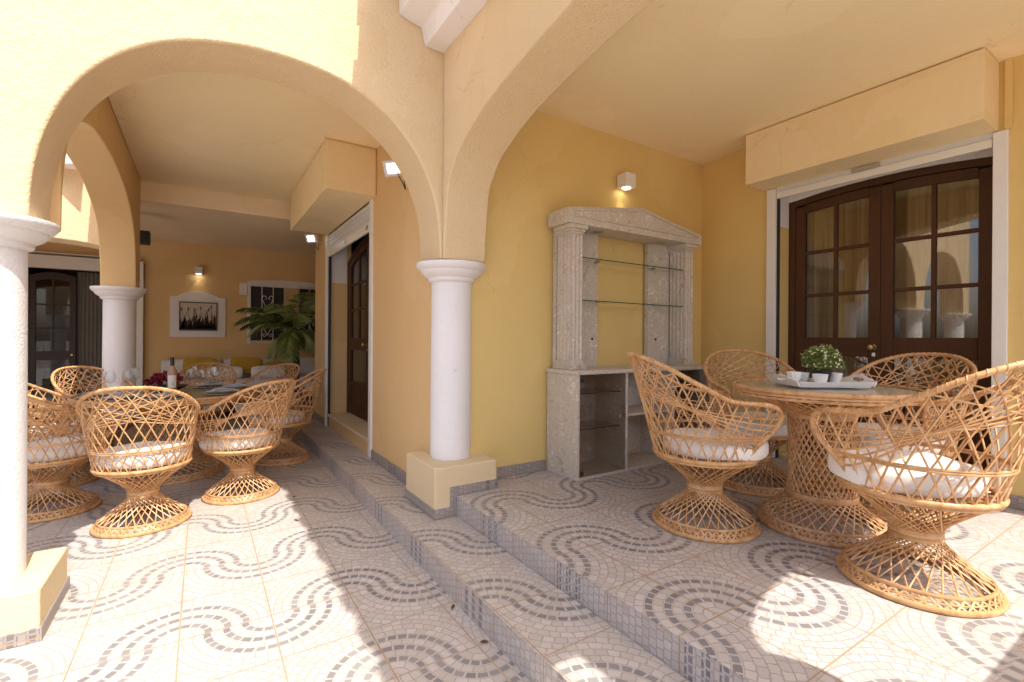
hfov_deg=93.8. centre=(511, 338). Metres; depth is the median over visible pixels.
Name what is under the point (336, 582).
courtyard floor
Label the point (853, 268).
curtain
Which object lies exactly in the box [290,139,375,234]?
shutter box
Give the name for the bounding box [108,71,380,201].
porch ceiling
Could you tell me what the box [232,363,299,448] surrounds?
wicker chair
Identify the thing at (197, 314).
framed picture
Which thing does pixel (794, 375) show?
cup
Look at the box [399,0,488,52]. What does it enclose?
terrace roof
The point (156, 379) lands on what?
flower bowl
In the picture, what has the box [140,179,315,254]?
ceiling
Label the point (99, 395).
place setting
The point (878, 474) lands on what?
wicker chair
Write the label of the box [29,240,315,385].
house wall
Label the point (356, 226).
roller shutter
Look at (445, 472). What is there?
column
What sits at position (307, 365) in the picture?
sofa
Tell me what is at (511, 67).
arcade wall
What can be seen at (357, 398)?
double door
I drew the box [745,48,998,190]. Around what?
shutter box
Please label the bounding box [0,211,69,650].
column
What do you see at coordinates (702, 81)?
terrace ceiling
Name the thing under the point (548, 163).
house wall
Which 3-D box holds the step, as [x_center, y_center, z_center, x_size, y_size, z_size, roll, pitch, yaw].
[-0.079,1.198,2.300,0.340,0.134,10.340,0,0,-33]
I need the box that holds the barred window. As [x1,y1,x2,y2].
[239,280,314,343]
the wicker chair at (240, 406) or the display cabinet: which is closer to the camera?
the display cabinet
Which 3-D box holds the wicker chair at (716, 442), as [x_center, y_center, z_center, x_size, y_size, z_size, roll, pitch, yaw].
[1.001,0.540,2.613,0.735,0.929,0.650,0,0,1]
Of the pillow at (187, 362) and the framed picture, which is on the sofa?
the pillow at (187, 362)
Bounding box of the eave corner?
[64,154,75,169]
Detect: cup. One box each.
[783,371,808,381]
[799,372,809,380]
[812,374,828,381]
[830,372,842,381]
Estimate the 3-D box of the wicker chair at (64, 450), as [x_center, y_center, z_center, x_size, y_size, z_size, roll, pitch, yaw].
[-3.320,0.770,3.392,0.650,0.929,0.735,0,0,19]
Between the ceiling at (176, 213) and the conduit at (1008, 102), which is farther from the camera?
the ceiling at (176, 213)
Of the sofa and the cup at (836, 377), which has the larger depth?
the sofa
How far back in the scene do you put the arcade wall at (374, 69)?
2.47 m
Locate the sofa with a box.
[151,357,314,422]
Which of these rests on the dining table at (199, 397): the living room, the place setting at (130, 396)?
the place setting at (130, 396)
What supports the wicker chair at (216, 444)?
on the courtyard floor at (336, 582)
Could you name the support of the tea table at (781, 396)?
on the terrace floor at (767, 604)
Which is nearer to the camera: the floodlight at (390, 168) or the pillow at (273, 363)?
the floodlight at (390, 168)
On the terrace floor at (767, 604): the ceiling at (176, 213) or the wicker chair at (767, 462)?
the wicker chair at (767, 462)
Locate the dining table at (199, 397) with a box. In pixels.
[67,384,260,485]
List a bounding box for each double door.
[28,251,143,421]
[347,235,368,421]
[787,157,992,471]
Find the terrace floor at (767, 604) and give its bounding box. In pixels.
[456,457,1023,681]
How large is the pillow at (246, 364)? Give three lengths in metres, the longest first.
0.464 x 0.284 x 0.104 m
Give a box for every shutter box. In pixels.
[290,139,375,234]
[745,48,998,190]
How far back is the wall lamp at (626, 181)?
3.99 m
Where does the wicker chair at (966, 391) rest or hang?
on the terrace floor at (767, 604)
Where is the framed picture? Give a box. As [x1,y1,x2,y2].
[170,291,225,336]
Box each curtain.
[804,185,881,403]
[905,166,991,421]
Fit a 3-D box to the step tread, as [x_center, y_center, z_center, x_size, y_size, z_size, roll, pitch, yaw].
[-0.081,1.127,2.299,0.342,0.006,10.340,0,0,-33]
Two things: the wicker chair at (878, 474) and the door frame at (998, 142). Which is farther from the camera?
the door frame at (998, 142)
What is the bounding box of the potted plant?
[800,344,845,381]
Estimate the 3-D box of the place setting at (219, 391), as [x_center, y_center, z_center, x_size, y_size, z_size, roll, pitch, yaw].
[-2.603,0.467,4.319,0.330,0.046,0.330,0,0,7]
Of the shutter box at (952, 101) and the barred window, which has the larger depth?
the barred window
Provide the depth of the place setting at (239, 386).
4.67 m
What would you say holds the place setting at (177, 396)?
on the dining table at (199, 397)
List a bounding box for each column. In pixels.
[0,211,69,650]
[89,286,147,445]
[405,259,497,519]
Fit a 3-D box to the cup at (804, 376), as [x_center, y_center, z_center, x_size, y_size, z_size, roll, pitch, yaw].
[1.621,0.219,2.687,0.076,0.055,0.087,0,0,-10]
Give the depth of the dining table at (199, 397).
4.19 m
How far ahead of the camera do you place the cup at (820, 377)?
2.54 m
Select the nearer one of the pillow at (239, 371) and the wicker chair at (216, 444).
the wicker chair at (216, 444)
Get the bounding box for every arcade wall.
[0,0,443,260]
[47,168,98,248]
[49,97,139,287]
[443,0,654,262]
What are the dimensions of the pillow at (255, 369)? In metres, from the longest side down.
0.510 x 0.210 x 0.130 m
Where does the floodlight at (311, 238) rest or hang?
attached to the house wall at (401, 377)
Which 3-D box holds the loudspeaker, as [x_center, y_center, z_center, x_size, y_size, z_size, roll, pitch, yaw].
[-4.513,-1.339,5.794,0.220,0.394,0.158,0,0,-33]
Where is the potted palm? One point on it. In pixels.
(294, 339)
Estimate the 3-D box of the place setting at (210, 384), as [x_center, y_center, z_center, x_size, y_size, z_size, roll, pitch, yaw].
[-3.055,0.464,4.879,0.330,0.046,0.330,0,0,5]
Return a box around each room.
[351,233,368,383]
[885,183,905,414]
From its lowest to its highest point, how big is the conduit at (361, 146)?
0.424 m
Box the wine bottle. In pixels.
[167,357,176,389]
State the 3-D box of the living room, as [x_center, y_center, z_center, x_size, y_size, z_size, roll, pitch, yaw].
[3.547,-0.265,4.139,1.650,2.700,2.700,0,0,-33]
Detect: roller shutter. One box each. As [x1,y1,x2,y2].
[324,199,373,457]
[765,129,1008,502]
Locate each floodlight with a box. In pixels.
[304,233,321,250]
[382,160,405,189]
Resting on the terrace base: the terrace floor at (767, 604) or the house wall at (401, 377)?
the terrace floor at (767, 604)
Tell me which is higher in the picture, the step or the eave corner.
the eave corner
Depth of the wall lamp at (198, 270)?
7.76 m
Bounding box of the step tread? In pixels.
[299,417,690,681]
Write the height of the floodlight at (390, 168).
0.215 m
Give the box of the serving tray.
[769,373,877,387]
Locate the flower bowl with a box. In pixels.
[143,371,187,391]
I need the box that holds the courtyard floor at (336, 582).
[0,411,529,681]
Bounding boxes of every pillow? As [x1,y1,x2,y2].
[183,358,217,375]
[205,366,242,379]
[230,357,261,373]
[251,365,284,377]
[265,361,292,377]
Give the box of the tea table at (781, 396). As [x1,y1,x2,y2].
[732,379,925,548]
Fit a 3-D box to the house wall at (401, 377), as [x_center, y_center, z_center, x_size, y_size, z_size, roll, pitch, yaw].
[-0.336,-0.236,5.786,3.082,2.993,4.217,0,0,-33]
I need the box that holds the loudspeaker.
[140,230,150,245]
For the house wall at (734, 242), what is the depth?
4.25 m
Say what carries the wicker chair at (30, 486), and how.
on the courtyard floor at (336, 582)
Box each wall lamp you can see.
[194,267,202,273]
[617,172,635,190]
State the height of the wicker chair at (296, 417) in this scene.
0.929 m
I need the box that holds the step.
[291,423,566,681]
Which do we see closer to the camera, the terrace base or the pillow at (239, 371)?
the terrace base
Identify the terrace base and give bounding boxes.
[456,497,748,681]
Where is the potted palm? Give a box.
[233,292,314,416]
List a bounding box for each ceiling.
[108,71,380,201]
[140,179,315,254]
[537,0,1023,163]
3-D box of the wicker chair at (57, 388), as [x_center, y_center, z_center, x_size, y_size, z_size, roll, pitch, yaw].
[-3.996,0.751,4.635,0.735,0.957,0.650,0,0,17]
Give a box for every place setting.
[75,391,117,398]
[98,392,147,400]
[143,392,183,399]
[193,382,226,387]
[202,387,239,394]
[221,384,249,389]
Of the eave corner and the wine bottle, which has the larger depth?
the eave corner
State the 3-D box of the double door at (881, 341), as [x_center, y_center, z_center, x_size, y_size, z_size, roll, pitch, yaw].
[2.790,-0.118,3.635,0.120,2.214,1.351,0,0,-33]
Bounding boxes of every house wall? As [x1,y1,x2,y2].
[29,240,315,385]
[314,145,431,483]
[471,110,701,477]
[701,54,1023,510]
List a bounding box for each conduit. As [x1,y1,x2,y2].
[325,137,376,194]
[1004,57,1012,129]
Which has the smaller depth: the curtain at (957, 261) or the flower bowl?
the curtain at (957, 261)
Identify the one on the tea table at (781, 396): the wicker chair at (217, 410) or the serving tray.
the serving tray
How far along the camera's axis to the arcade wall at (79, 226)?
4.77 m
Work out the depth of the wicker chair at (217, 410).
5.88 m
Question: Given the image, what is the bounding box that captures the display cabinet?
[546,206,713,481]
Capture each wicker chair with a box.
[27,383,107,491]
[27,397,119,523]
[50,365,140,473]
[75,385,199,538]
[177,362,236,446]
[184,379,295,504]
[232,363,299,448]
[249,368,326,465]
[627,352,783,543]
[703,349,818,497]
[809,360,1023,617]
[819,352,977,523]
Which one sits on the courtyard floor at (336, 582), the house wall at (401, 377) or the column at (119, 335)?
the column at (119, 335)
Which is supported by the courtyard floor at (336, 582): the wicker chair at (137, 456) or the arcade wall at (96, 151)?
the wicker chair at (137, 456)

